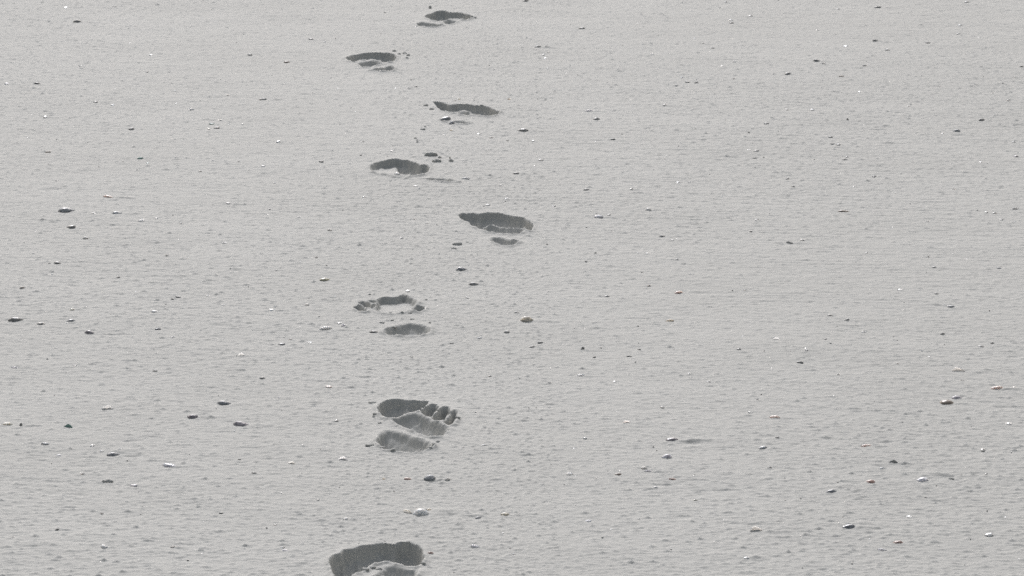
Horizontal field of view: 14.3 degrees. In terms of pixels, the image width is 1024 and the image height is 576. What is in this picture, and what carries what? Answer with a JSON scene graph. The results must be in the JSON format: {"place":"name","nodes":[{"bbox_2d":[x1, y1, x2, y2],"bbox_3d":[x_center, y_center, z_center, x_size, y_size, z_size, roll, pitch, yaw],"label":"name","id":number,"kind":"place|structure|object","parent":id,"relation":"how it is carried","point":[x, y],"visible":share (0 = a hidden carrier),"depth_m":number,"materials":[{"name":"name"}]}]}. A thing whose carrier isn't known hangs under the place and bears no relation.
{"place":"outdoors","nodes":[
{"label":"outdoors","id":0,"kind":"place"},
{"bbox_2d":[424,152,436,155],"bbox_3d":[-0.138,-0.227,6.938,0.023,0.009,0.012,0,13,0],"label":"sand clump","id":1,"kind":"object","parent":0,"point":[430,154],"visible":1,"depth_m":6.93,"materials":[{"name":"grey sand"}]},
{"bbox_2d":[0,0,1023,575],"bbox_3d":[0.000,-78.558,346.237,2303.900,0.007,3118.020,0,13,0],"label":"sand","id":2,"kind":"structure","parent":0,"point":[708,384],"depth_m":5.98,"materials":[{"name":"grey sand"}]},
{"bbox_2d":[8,317,22,321],"bbox_3d":[-0.702,0.045,5.769,0.024,0.008,0.014,0,14,-3],"label":"seashell","id":3,"kind":"object","parent":2,"relation":"on","point":[13,319],"visible":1,"depth_m":5.76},
{"bbox_2d":[58,208,74,212],"bbox_3d":[-0.711,-0.124,6.496,0.028,0.008,0.020,-3,14,-15],"label":"seashell","id":4,"kind":"object","parent":2,"relation":"on","point":[64,210],"visible":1,"depth_m":6.49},
{"bbox_2d":[106,452,119,455],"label":"seashell","id":5,"kind":"object","parent":2,"relation":"on","point":[112,454],"visible":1,"depth_m":5.07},
{"bbox_2d":[162,463,175,466],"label":"seashell","id":6,"kind":"object","parent":2,"relation":"on","point":[168,465],"visible":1,"depth_m":5.02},
{"bbox_2d":[187,415,197,418],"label":"seashell","id":7,"kind":"object","parent":2,"relation":"on","point":[192,416],"visible":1,"depth_m":5.24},
{"bbox_2d":[217,401,230,404],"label":"seashell","id":8,"kind":"object","parent":2,"relation":"on","point":[223,402],"visible":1,"depth_m":5.31,"materials":[{"name":"stone"}]},
{"bbox_2d":[233,421,248,425],"bbox_3d":[-0.346,0.174,5.210,0.022,0.007,0.013,5,13,14],"label":"seashell","id":9,"kind":"object","parent":2,"relation":"on","point":[238,423],"visible":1,"depth_m":5.21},
{"bbox_2d":[319,326,332,329],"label":"seashell","id":10,"kind":"object","parent":2,"relation":"on","point":[325,328],"visible":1,"depth_m":5.71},
{"bbox_2d":[342,52,401,71],"bbox_3d":[-0.271,-0.426,7.859,0.114,0.029,0.230,0,13,0],"label":"footprint","id":11,"kind":"object","parent":2,"relation":"on","point":[370,59],"visible":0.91,"depth_m":7.88},
{"bbox_2d":[323,540,430,575],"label":"footprint","id":12,"kind":"object","parent":2,"relation":"on","point":[401,558],"visible":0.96,"depth_m":4.67},
{"bbox_2d":[348,292,437,337],"bbox_3d":[-0.160,0.043,5.796,0.119,0.016,0.277,-4,14,-17],"label":"footprint","id":13,"kind":"object","parent":2,"relation":"on","point":[405,302],"visible":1,"depth_m":5.84},
{"bbox_2d":[363,158,463,182],"bbox_3d":[-0.176,-0.186,6.804,0.122,0.024,0.246,-5,14,-21],"label":"footprint","id":14,"kind":"object","parent":2,"relation":"on","point":[404,168],"visible":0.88,"depth_m":6.86},
{"bbox_2d":[371,397,465,453],"bbox_3d":[-0.122,0.187,5.209,0.123,0.032,0.283,0,13,0],"label":"footprint","id":15,"kind":"object","parent":2,"relation":"on","point":[419,423],"visible":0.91,"depth_m":5.23},
{"bbox_2d":[413,508,428,514],"bbox_3d":[-0.108,0.265,4.810,0.018,0.009,0.017,-9,17,-27],"label":"seashell","id":16,"kind":"object","parent":2,"relation":"on","point":[420,511],"visible":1,"depth_m":4.80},
{"bbox_2d":[424,475,435,480],"bbox_3d":[-0.101,0.231,4.957,0.016,0.008,0.013,-11,13,-23],"label":"seashell","id":17,"kind":"object","parent":2,"relation":"on","point":[429,478],"visible":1,"depth_m":4.95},
{"bbox_2d":[412,10,477,27],"bbox_3d":[-0.137,-0.540,8.352,0.118,0.029,0.230,4,14,17],"label":"footprint","id":18,"kind":"object","parent":2,"relation":"on","point":[442,18],"visible":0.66,"depth_m":8.39},
{"bbox_2d":[456,267,466,270],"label":"seashell","id":19,"kind":"object","parent":2,"relation":"on","point":[460,269],"visible":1,"depth_m":6.08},
{"bbox_2d":[429,101,504,124],"bbox_3d":[-0.082,-0.304,7.329,0.139,0.028,0.243,0,13,0],"label":"footprint","id":20,"kind":"object","parent":2,"relation":"on","point":[467,109],"visible":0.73,"depth_m":7.39},
{"bbox_2d":[455,211,539,246],"bbox_3d":[-0.009,-0.082,6.373,0.116,0.032,0.274,-4,14,-16],"label":"footprint","id":21,"kind":"object","parent":2,"relation":"on","point":[498,223],"visible":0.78,"depth_m":6.43},
{"bbox_2d":[1,5,1011,572],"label":"dark grit","id":22,"kind":"object","parent":2,"relation":"on","point":[439,253],"visible":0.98,"depth_m":6.17,"materials":[{"name":"black stone"}]},
{"bbox_2d":[3,0,1019,564],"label":"shell grit","id":23,"kind":"object","parent":2,"relation":"on","point":[415,208],"visible":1,"depth_m":6.37,"materials":[{"name":"white"}]},
{"bbox_2d":[517,128,528,131],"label":"seashell","id":24,"kind":"object","parent":2,"relation":"on","point":[523,130],"visible":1,"depth_m":7.15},
{"bbox_2d":[520,316,532,321],"bbox_3d":[0.021,0.045,5.766,0.020,0.010,0.019,-4,9,-18],"label":"seashell","id":25,"kind":"object","parent":2,"relation":"on","point":[525,319],"visible":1,"depth_m":5.76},
{"bbox_2d":[662,454,671,457],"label":"seashell","id":26,"kind":"object","parent":2,"relation":"on","point":[667,456],"visible":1,"depth_m":5.06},
{"bbox_2d":[666,438,677,440],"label":"seashell","id":27,"kind":"object","parent":2,"relation":"on","point":[670,439],"visible":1,"depth_m":5.14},
{"bbox_2d":[750,526,762,531],"bbox_3d":[0.284,0.282,4.745,0.016,0.008,0.006,-9,18,-21],"label":"shell fragment","id":28,"kind":"object","parent":2,"relation":"on","point":[755,528],"visible":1,"depth_m":4.75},
{"bbox_2d":[842,524,854,528],"bbox_3d":[0.392,0.279,4.758,0.018,0.006,0.012,-5,17,-11],"label":"seashell","id":29,"kind":"object","parent":2,"relation":"on","point":[848,526],"visible":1,"depth_m":4.75,"materials":[{"name":"stone"}]},
{"bbox_2d":[916,477,927,481],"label":"seashell","id":30,"kind":"object","parent":2,"relation":"on","point":[922,479],"visible":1,"depth_m":4.95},
{"bbox_2d":[940,400,953,404],"bbox_3d":[0.568,0.149,5.318,0.018,0.007,0.016,-2,17,-1],"label":"seashell","id":31,"kind":"object","parent":2,"relation":"on","point":[945,402],"visible":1,"depth_m":5.31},
{"bbox_2d":[951,367,964,370],"bbox_3d":[0.601,0.111,5.484,0.019,0.008,0.008,2,10,14],"label":"shell fragment","id":32,"kind":"object","parent":2,"relation":"on","point":[957,369],"visible":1,"depth_m":5.49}
]}

